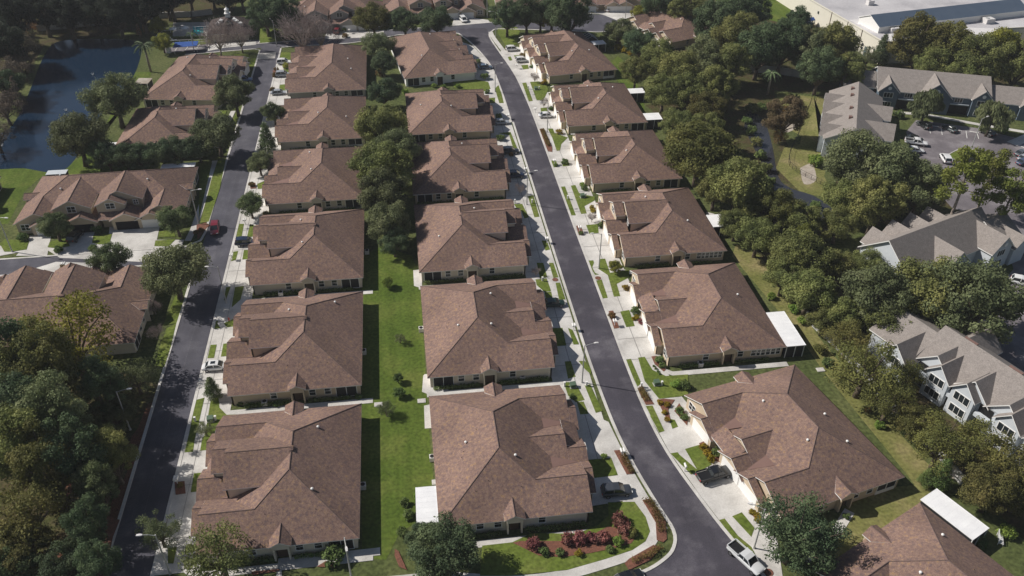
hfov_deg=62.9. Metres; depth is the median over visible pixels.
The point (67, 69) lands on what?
pond water
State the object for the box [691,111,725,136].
oak tree
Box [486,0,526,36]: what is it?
oak tree
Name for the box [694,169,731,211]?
oak tree
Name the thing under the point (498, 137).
bush
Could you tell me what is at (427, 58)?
townhouse
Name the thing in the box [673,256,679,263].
front door
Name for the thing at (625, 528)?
bush
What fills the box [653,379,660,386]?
transformer
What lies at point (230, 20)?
clubhouse
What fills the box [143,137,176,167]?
oak tree
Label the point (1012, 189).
oak tree
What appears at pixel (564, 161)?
bush
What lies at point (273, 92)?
parked car
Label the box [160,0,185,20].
oak tree
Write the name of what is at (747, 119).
bush
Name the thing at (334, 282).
window
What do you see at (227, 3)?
oak tree
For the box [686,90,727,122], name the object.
oak tree
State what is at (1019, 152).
parked car
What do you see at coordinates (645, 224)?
townhouse
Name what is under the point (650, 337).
garage door
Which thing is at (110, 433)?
oak tree
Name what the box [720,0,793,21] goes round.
play lawn
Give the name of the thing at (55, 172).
patio cover
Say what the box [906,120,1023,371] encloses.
parking lot
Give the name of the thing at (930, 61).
oak tree
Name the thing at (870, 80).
apartment wing
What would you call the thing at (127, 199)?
townhouse
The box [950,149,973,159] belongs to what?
parking island grass
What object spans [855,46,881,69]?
young tree
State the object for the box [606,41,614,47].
bush
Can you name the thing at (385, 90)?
oak tree
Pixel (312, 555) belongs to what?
hedge
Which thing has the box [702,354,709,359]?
window
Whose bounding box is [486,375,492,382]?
front door
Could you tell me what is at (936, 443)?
young tree
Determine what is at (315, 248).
townhouse
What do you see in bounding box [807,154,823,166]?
bush
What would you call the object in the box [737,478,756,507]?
garage door
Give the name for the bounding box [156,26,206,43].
pool enclosure
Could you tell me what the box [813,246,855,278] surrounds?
oak tree
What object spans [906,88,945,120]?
weeping tree
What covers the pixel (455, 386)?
hedge
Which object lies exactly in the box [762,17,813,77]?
oak tree
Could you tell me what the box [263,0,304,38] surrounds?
oak tree
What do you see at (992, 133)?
parked car
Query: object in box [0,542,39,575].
oak tree
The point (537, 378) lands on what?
hedge
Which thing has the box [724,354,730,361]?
front door
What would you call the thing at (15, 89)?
cypress tree
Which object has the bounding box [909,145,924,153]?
parked car
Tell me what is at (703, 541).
street
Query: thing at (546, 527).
hedge
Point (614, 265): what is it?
oak tree
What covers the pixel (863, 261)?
oak tree
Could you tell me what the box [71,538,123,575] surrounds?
oak tree
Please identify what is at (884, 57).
magnolia tree
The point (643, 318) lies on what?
garage door
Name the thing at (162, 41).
oak tree
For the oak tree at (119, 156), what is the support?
on the ground at (1008, 554)
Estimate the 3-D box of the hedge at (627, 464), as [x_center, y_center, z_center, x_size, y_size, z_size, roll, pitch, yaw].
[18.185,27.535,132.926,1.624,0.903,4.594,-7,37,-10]
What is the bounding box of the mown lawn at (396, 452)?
[0,56,644,559]
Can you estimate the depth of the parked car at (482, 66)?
265.60 m
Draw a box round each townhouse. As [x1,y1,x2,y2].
[0,262,155,356]
[13,166,198,235]
[116,102,220,158]
[143,52,249,107]
[190,401,361,562]
[223,288,362,405]
[245,205,363,294]
[262,142,363,212]
[275,93,365,149]
[281,0,384,31]
[285,42,366,97]
[383,0,485,18]
[389,30,477,86]
[405,87,495,141]
[410,134,510,203]
[414,195,530,281]
[420,275,558,386]
[429,382,595,533]
[518,30,617,83]
[548,79,647,134]
[568,126,682,192]
[574,0,640,11]
[594,184,726,266]
[625,9,708,48]
[628,259,786,366]
[684,364,904,519]
[816,502,1013,575]
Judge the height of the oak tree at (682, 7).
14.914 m
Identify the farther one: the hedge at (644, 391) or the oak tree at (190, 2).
the oak tree at (190, 2)
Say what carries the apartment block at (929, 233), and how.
on the ground at (1008, 554)
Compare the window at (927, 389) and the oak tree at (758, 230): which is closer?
the window at (927, 389)
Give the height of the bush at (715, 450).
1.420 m
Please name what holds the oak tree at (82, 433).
on the ground at (1008, 554)
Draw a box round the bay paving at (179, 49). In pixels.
[165,40,259,52]
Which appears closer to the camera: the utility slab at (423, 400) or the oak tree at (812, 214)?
the utility slab at (423, 400)
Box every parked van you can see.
[459,14,467,22]
[939,153,952,163]
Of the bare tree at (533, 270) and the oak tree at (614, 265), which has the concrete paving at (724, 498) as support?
the bare tree at (533, 270)
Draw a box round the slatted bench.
[997,529,1003,545]
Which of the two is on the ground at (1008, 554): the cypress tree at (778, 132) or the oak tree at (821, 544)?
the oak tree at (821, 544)
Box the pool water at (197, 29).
[193,26,202,34]
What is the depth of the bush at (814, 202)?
196.73 m
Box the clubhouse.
[208,7,250,41]
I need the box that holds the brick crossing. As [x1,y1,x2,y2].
[258,52,275,58]
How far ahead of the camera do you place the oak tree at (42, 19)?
277.56 m
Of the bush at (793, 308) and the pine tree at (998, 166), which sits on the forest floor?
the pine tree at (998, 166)
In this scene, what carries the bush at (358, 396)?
on the concrete paving at (724, 498)
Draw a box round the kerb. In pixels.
[0,13,975,575]
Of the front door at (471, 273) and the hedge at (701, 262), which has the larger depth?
the hedge at (701, 262)
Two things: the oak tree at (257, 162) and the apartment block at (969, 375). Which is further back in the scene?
the oak tree at (257, 162)
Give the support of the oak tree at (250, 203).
on the concrete paving at (724, 498)
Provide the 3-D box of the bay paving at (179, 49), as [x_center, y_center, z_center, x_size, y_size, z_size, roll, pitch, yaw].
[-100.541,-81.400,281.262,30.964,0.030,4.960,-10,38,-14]
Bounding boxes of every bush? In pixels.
[15,232,28,240]
[53,245,62,252]
[88,244,97,251]
[90,225,102,233]
[321,542,345,568]
[355,393,362,399]
[396,526,407,536]
[399,497,408,508]
[402,508,413,521]
[480,73,488,78]
[496,135,505,139]
[525,536,540,550]
[538,546,549,557]
[555,547,564,556]
[556,129,562,133]
[560,530,575,545]
[561,158,567,163]
[572,530,587,546]
[574,548,582,555]
[581,184,587,190]
[586,531,598,542]
[595,529,610,543]
[597,35,608,42]
[601,453,607,458]
[605,544,613,552]
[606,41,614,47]
[607,312,615,318]
[611,510,630,526]
[611,534,624,546]
[614,44,621,49]
[617,522,631,536]
[627,524,638,538]
[630,306,639,315]
[654,356,663,362]
[658,362,665,367]
[664,401,670,406]
[670,378,680,387]
[675,406,684,415]
[679,379,691,389]
[679,413,689,419]
[699,443,707,449]
[702,448,711,456]
[707,454,714,463]
[710,446,720,456]
[741,116,752,122]
[744,102,758,113]
[746,125,757,134]
[749,508,755,514]
[750,136,763,146]
[754,149,766,158]
[758,102,766,110]
[761,162,772,169]
[765,175,775,183]
[767,292,776,299]
[787,303,798,313]
[796,315,806,323]
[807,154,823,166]
[810,200,821,207]
[813,344,828,354]
[821,357,834,367]
[842,512,850,519]
[864,407,871,413]
[874,420,886,428]
[893,110,905,118]
[976,533,987,548]
[995,523,1018,539]
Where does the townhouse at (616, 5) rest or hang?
on the ground at (1008, 554)
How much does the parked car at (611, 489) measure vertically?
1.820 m
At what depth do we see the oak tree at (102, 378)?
133.47 m
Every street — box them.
[0,47,279,575]
[186,14,618,53]
[458,28,761,575]
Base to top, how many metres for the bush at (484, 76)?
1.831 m
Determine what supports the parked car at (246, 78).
on the concrete paving at (724, 498)
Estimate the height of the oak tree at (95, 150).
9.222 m
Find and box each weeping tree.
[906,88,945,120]
[974,99,1016,136]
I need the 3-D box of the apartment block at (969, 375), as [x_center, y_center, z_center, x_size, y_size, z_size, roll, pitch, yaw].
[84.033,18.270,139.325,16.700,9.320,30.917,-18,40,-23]
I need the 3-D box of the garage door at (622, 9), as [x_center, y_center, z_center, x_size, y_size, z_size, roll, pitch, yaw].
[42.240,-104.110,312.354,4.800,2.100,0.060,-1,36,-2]
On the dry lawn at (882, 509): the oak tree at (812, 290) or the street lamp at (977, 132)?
the oak tree at (812, 290)
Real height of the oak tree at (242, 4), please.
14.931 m
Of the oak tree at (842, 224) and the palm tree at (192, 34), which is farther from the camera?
the palm tree at (192, 34)
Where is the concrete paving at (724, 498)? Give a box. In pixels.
[0,10,1023,575]
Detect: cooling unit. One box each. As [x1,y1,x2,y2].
[261,399,267,406]
[360,482,365,489]
[429,454,433,461]
[697,361,703,367]
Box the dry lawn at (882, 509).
[732,93,936,557]
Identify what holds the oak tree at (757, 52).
on the forest floor
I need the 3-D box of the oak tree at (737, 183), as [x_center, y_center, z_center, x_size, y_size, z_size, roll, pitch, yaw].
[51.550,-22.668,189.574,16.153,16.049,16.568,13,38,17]
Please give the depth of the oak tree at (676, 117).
221.12 m
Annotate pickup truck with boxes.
[695,464,731,484]
[726,538,765,575]
[904,137,927,146]
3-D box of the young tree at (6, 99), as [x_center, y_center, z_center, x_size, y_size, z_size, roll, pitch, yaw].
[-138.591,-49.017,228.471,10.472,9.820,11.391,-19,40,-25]
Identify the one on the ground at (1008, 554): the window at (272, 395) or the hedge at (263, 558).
the hedge at (263, 558)
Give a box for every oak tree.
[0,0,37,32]
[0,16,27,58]
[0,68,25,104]
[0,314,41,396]
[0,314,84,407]
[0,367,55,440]
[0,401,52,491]
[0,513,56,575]
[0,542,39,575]
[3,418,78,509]
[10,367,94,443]
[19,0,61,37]
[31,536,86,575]
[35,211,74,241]
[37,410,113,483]
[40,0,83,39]
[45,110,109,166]
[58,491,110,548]
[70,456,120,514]
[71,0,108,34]
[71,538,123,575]
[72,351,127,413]
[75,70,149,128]
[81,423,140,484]
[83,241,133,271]
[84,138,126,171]
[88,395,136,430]
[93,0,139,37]
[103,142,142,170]
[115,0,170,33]
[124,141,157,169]
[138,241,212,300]
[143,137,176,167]
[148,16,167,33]
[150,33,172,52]
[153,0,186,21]
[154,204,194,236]
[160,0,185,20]
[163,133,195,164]
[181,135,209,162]
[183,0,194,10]
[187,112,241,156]
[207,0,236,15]
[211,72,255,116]
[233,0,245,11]
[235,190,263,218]
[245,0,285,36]
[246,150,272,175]
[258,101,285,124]
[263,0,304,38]
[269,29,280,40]
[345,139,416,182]
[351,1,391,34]
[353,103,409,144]
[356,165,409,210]
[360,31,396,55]
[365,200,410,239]
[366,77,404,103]
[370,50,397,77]
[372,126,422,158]
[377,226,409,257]
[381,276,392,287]
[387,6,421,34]
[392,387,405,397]
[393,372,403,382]
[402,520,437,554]
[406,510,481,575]
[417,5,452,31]
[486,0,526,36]
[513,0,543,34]
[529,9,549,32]
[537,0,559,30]
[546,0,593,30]
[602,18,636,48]
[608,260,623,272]
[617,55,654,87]
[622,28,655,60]
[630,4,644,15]
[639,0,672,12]
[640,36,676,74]
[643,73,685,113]
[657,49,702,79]
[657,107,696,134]
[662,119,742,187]
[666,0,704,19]
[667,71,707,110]
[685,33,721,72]
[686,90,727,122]
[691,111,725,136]
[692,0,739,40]
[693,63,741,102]
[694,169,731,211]
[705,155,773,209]
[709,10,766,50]
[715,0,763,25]
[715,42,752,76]
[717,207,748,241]
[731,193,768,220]
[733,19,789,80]
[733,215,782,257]
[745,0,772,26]
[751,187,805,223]
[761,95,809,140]
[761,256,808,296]
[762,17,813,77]
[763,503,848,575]
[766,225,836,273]
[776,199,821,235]
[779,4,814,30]
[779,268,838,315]
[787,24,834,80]
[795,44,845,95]
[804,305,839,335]
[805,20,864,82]
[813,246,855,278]
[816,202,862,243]
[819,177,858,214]
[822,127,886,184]
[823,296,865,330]
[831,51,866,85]
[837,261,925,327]
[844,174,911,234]
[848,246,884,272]
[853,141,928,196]
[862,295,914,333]
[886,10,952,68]
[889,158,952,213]
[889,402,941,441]
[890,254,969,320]
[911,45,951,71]
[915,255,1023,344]
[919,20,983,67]
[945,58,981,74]
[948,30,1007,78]
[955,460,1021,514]
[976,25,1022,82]
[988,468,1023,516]
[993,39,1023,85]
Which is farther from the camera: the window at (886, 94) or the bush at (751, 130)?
the window at (886, 94)
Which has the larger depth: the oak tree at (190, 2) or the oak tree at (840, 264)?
the oak tree at (190, 2)
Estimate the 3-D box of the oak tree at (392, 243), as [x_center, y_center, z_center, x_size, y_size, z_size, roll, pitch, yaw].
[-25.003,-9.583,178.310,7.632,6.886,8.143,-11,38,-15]
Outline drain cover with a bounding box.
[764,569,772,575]
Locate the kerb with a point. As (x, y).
(666, 557)
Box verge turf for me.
[0,23,754,575]
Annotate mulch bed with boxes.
[104,70,760,574]
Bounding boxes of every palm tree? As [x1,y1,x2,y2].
[131,41,157,71]
[186,31,197,40]
[760,69,781,94]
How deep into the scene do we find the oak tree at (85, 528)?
113.37 m
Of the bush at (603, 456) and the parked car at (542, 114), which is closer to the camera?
the bush at (603, 456)
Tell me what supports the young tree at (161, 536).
on the ground at (1008, 554)
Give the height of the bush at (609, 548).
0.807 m
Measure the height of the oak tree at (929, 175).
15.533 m
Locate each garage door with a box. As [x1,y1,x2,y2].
[141,219,163,227]
[245,65,249,75]
[342,25,356,30]
[448,13,458,18]
[461,12,473,17]
[576,158,579,173]
[585,6,595,11]
[596,207,600,221]
[603,224,608,240]
[607,6,619,11]
[609,237,614,254]
[619,6,631,11]
[630,287,636,305]
[641,313,647,335]
[648,331,654,350]
[692,418,708,443]
[721,456,738,484]
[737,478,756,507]
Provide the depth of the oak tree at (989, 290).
149.62 m
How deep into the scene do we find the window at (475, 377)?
147.07 m
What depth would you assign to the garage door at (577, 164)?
211.96 m
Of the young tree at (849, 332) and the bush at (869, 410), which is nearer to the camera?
the bush at (869, 410)
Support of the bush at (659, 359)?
on the mulch bed
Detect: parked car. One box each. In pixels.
[66,230,83,241]
[201,360,223,372]
[210,220,219,234]
[234,236,252,246]
[241,75,252,81]
[270,89,286,95]
[275,70,287,77]
[276,58,290,64]
[333,27,340,33]
[478,63,492,69]
[495,118,509,124]
[503,146,518,154]
[505,45,519,51]
[510,169,524,178]
[515,56,528,62]
[538,111,554,118]
[545,297,564,308]
[600,482,632,498]
[614,568,644,575]
[905,134,923,140]
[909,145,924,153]
[916,120,932,129]
[941,124,957,132]
[979,128,996,136]
[1011,273,1023,285]
[1013,149,1023,155]
[1015,157,1023,165]
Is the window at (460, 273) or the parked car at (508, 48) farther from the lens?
the parked car at (508, 48)
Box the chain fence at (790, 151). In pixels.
[788,84,824,185]
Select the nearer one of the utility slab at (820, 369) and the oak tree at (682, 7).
the utility slab at (820, 369)
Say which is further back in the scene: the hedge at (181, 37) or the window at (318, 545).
the hedge at (181, 37)
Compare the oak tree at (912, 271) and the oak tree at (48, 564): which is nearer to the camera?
the oak tree at (48, 564)
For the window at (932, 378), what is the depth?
142.97 m
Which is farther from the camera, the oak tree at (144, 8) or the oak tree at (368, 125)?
the oak tree at (144, 8)
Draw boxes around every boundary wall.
[36,9,211,30]
[805,311,965,484]
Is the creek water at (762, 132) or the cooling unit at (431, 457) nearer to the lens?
the cooling unit at (431, 457)
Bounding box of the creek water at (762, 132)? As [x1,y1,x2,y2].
[744,110,835,235]
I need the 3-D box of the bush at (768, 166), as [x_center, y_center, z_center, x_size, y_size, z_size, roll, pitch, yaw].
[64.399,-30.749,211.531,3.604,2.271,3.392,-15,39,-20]
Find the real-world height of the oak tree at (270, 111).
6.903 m
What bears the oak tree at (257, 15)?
on the verge turf
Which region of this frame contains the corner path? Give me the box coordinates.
[489,32,508,54]
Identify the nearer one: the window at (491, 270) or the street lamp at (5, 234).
the window at (491, 270)
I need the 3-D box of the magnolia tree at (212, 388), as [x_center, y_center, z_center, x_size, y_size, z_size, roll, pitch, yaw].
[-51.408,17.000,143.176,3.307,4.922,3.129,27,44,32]
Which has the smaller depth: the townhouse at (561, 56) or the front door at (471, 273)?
the front door at (471, 273)
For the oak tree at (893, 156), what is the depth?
185.93 m
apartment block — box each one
[816,82,896,156]
[858,206,1014,271]
[871,66,993,116]
[912,325,1023,467]
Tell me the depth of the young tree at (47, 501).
115.90 m
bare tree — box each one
[146,324,164,339]
[148,297,161,313]
[196,16,231,55]
[223,17,255,52]
[273,5,327,45]
[299,10,341,44]
[515,183,525,192]
[530,266,540,274]
[531,72,538,81]
[540,98,548,104]
[587,212,596,221]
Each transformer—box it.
[206,415,213,422]
[569,381,576,388]
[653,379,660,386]
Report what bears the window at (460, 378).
in the townhouse at (477, 329)
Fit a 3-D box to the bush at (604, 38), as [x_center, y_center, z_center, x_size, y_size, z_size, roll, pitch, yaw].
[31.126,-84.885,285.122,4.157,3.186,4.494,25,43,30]
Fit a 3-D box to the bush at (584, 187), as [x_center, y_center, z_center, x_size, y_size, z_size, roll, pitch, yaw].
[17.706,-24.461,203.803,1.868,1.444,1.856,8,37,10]
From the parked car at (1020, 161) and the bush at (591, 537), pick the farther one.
the parked car at (1020, 161)
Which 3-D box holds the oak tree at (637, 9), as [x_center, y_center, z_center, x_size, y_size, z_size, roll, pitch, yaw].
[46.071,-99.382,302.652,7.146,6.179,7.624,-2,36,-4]
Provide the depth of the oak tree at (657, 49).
248.53 m
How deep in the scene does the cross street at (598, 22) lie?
295.76 m
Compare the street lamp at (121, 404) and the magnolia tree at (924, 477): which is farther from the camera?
the street lamp at (121, 404)
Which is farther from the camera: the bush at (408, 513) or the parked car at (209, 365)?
the parked car at (209, 365)
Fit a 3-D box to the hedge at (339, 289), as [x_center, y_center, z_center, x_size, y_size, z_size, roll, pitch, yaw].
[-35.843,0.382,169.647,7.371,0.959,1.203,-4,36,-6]
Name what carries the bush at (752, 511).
on the mulch bed
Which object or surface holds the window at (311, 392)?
in the townhouse at (305, 344)
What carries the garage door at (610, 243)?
in the townhouse at (645, 224)
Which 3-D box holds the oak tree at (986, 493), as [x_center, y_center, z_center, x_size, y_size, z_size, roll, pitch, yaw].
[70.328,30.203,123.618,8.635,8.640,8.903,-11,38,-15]
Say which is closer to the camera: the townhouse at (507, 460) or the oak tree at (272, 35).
the townhouse at (507, 460)
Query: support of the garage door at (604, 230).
in the townhouse at (645, 224)
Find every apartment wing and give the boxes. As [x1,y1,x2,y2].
[839,69,876,90]
[868,309,940,381]
[983,213,1023,264]
[992,85,1023,120]
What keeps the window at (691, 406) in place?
in the townhouse at (791, 430)
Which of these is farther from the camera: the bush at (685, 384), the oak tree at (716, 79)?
the oak tree at (716, 79)
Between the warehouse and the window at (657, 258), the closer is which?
the window at (657, 258)
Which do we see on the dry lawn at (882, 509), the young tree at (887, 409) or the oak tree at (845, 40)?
the young tree at (887, 409)
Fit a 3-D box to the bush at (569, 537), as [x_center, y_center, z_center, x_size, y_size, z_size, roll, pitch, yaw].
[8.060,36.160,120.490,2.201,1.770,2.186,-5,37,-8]
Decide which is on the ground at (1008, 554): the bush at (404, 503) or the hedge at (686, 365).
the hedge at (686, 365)
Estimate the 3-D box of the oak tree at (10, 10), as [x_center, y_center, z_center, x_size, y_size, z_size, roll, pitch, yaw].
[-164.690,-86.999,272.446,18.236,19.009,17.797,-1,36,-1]
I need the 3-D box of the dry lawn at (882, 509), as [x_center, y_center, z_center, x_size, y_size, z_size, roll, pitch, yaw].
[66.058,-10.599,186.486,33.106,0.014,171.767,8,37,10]
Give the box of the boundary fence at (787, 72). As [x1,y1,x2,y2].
[734,65,800,77]
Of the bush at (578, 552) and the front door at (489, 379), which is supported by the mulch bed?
the bush at (578, 552)
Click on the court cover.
(183, 44)
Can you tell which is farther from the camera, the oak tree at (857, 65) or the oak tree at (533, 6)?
the oak tree at (533, 6)
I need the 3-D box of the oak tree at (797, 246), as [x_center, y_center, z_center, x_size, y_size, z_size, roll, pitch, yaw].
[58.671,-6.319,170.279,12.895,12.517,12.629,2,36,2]
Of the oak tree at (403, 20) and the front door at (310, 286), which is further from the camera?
the oak tree at (403, 20)
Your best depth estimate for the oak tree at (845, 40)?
249.22 m
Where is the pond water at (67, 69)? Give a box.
[0,39,141,171]
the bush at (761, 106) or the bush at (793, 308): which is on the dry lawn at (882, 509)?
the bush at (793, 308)
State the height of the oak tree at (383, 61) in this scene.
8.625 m
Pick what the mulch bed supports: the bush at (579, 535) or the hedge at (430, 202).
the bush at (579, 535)
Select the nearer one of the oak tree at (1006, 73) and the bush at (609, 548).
the bush at (609, 548)
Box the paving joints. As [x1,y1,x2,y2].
[129,52,646,566]
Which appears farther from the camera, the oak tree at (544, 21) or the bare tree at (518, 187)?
the oak tree at (544, 21)
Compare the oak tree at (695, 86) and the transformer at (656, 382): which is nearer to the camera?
the transformer at (656, 382)
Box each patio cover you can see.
[45,169,68,175]
[135,78,153,89]
[160,162,195,168]
[415,486,437,522]
[591,40,605,51]
[628,88,644,101]
[643,113,662,128]
[706,214,726,235]
[766,311,805,357]
[920,488,988,544]
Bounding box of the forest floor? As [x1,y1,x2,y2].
[0,0,1023,575]
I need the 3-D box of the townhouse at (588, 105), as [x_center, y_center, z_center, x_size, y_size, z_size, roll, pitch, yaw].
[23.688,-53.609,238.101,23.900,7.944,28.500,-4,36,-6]
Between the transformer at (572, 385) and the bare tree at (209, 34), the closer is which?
the transformer at (572, 385)
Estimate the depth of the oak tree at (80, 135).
204.33 m
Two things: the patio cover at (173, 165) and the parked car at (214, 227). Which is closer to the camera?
the parked car at (214, 227)
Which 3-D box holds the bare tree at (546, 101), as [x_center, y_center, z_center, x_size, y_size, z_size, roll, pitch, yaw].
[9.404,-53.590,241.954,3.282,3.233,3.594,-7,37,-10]
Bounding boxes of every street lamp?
[0,217,12,251]
[116,388,131,430]
[136,534,171,574]
[190,189,201,223]
[205,266,226,302]
[344,537,351,575]
[526,170,537,204]
[581,342,597,382]
[590,233,601,267]
[748,502,765,548]
[971,116,988,148]
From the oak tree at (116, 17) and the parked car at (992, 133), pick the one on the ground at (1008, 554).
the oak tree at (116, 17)
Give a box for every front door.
[278,549,287,556]
[294,393,302,400]
[306,284,312,289]
[469,271,475,276]
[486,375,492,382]
[510,523,518,529]
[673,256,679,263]
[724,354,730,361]
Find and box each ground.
[0,0,1023,575]
[785,123,953,478]
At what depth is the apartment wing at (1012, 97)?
237.96 m
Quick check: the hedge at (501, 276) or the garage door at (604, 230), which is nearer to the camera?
the hedge at (501, 276)
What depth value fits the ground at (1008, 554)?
168.51 m
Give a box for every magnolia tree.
[202,377,222,401]
[256,122,277,153]
[870,33,890,65]
[915,467,933,488]
[926,458,953,492]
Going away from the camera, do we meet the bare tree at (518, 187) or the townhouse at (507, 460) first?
the townhouse at (507, 460)
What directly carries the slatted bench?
on the ground at (1008, 554)
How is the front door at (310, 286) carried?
in the townhouse at (315, 248)
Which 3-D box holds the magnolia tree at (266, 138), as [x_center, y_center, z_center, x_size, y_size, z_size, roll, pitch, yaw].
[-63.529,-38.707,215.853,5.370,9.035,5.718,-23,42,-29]
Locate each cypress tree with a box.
[9,75,26,109]
[19,43,36,68]
[26,22,37,32]
[27,23,39,49]
[773,106,788,143]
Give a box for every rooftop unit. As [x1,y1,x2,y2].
[865,0,874,5]
[888,26,898,32]
[981,17,995,23]
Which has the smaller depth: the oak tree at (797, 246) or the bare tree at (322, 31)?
the oak tree at (797, 246)
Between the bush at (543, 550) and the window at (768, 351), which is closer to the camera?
the bush at (543, 550)
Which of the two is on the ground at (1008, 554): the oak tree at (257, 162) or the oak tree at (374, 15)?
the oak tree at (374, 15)
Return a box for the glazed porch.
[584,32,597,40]
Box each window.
[20,224,30,230]
[66,206,76,212]
[104,203,115,208]
[270,393,277,398]
[285,283,291,288]
[295,545,303,550]
[297,203,302,208]
[308,390,315,395]
[314,543,322,548]
[318,281,324,286]
[324,388,331,393]
[325,201,330,206]
[331,280,337,285]
[445,271,450,276]
[447,193,451,198]
[458,270,463,275]
[458,376,464,381]
[473,374,479,379]
[476,524,483,529]
[489,268,494,273]
[494,522,501,527]
[509,371,515,376]
[538,517,545,522]
[655,256,660,261]
[688,401,695,410]
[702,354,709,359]
[737,351,743,356]
[750,350,757,355]
[765,349,770,354]
[775,348,780,353]
[883,92,893,97]
[883,101,890,106]
[885,352,899,364]
[904,93,912,97]
[923,384,939,400]
[927,372,944,389]
[947,401,964,418]
[952,390,970,407]
[954,98,962,102]
[996,248,1005,257]
[996,421,1015,438]
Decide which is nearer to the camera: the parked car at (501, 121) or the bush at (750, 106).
the parked car at (501, 121)
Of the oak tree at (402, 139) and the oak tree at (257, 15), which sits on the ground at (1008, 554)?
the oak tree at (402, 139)
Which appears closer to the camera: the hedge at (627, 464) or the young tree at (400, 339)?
the hedge at (627, 464)
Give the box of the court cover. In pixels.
[173,41,198,51]
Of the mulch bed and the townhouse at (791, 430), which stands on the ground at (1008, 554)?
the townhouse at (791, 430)
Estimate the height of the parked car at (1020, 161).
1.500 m
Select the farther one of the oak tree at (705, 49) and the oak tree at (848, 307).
the oak tree at (705, 49)
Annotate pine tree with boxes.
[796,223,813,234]
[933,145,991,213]
[971,148,1013,206]
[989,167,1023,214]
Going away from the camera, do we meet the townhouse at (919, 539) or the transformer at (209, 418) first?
the townhouse at (919, 539)
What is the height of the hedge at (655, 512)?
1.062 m
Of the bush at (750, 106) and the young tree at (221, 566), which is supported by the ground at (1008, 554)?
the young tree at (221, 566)
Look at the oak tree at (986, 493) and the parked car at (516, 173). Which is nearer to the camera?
the oak tree at (986, 493)
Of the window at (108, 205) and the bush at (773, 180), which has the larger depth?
the bush at (773, 180)
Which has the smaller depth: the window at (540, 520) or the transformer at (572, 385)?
the window at (540, 520)
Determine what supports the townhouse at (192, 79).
on the ground at (1008, 554)
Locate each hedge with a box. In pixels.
[171,35,206,38]
[217,554,274,565]
[243,399,291,407]
[263,289,299,295]
[279,209,308,213]
[294,549,343,559]
[308,394,349,401]
[317,287,352,292]
[325,207,354,210]
[417,200,451,204]
[424,277,462,283]
[433,382,479,390]
[468,196,503,201]
[471,530,501,537]
[482,273,523,279]
[499,376,548,384]
[525,521,586,532]
[540,128,550,145]
[601,188,631,192]
[619,450,634,471]
[632,543,663,562]
[634,262,669,267]
[638,386,648,400]
[642,496,667,531]
[679,360,719,367]
[690,260,712,263]
[734,357,768,363]
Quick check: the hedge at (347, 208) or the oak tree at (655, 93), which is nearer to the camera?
the hedge at (347, 208)
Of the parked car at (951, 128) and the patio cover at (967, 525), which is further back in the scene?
the parked car at (951, 128)
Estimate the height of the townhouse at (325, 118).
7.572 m
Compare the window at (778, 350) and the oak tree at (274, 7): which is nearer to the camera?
the window at (778, 350)
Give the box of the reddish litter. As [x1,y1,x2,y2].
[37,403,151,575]
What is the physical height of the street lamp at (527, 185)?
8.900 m
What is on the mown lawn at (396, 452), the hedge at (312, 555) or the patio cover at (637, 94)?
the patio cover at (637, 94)
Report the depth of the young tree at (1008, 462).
126.55 m
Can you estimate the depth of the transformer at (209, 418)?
139.48 m
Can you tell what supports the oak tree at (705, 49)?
on the forest floor
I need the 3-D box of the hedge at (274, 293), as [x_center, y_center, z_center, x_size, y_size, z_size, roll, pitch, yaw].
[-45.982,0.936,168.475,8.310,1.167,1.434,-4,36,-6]
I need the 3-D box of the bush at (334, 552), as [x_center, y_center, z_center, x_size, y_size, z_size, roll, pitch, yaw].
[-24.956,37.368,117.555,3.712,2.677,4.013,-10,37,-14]
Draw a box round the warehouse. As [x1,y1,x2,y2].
[777,0,1023,63]
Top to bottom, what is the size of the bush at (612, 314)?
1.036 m
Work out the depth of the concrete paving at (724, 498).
154.09 m
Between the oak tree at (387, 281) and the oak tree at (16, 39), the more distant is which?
the oak tree at (16, 39)
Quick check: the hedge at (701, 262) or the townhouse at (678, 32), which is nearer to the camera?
the hedge at (701, 262)
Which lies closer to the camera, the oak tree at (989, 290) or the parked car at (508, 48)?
the oak tree at (989, 290)
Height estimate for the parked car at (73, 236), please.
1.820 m
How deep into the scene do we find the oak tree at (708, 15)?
267.40 m
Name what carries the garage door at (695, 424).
in the townhouse at (791, 430)
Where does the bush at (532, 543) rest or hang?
on the mulch bed
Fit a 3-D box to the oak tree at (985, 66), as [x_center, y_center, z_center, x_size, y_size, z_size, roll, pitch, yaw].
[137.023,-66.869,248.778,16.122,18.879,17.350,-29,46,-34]
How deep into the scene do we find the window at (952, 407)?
141.06 m
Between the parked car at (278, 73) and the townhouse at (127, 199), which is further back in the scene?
the parked car at (278, 73)
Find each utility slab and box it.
[417,398,425,402]
[816,367,824,371]
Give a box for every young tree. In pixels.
[0,55,29,84]
[0,89,23,125]
[0,121,15,153]
[0,473,73,546]
[2,27,37,60]
[5,52,35,73]
[14,285,119,377]
[116,356,161,394]
[135,510,182,550]
[176,517,254,575]
[194,419,215,436]
[376,399,395,416]
[394,333,406,342]
[820,317,874,360]
[823,337,907,401]
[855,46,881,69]
[858,380,917,429]
[882,358,927,395]
[907,407,978,477]
[938,415,1016,472]
[971,429,1023,485]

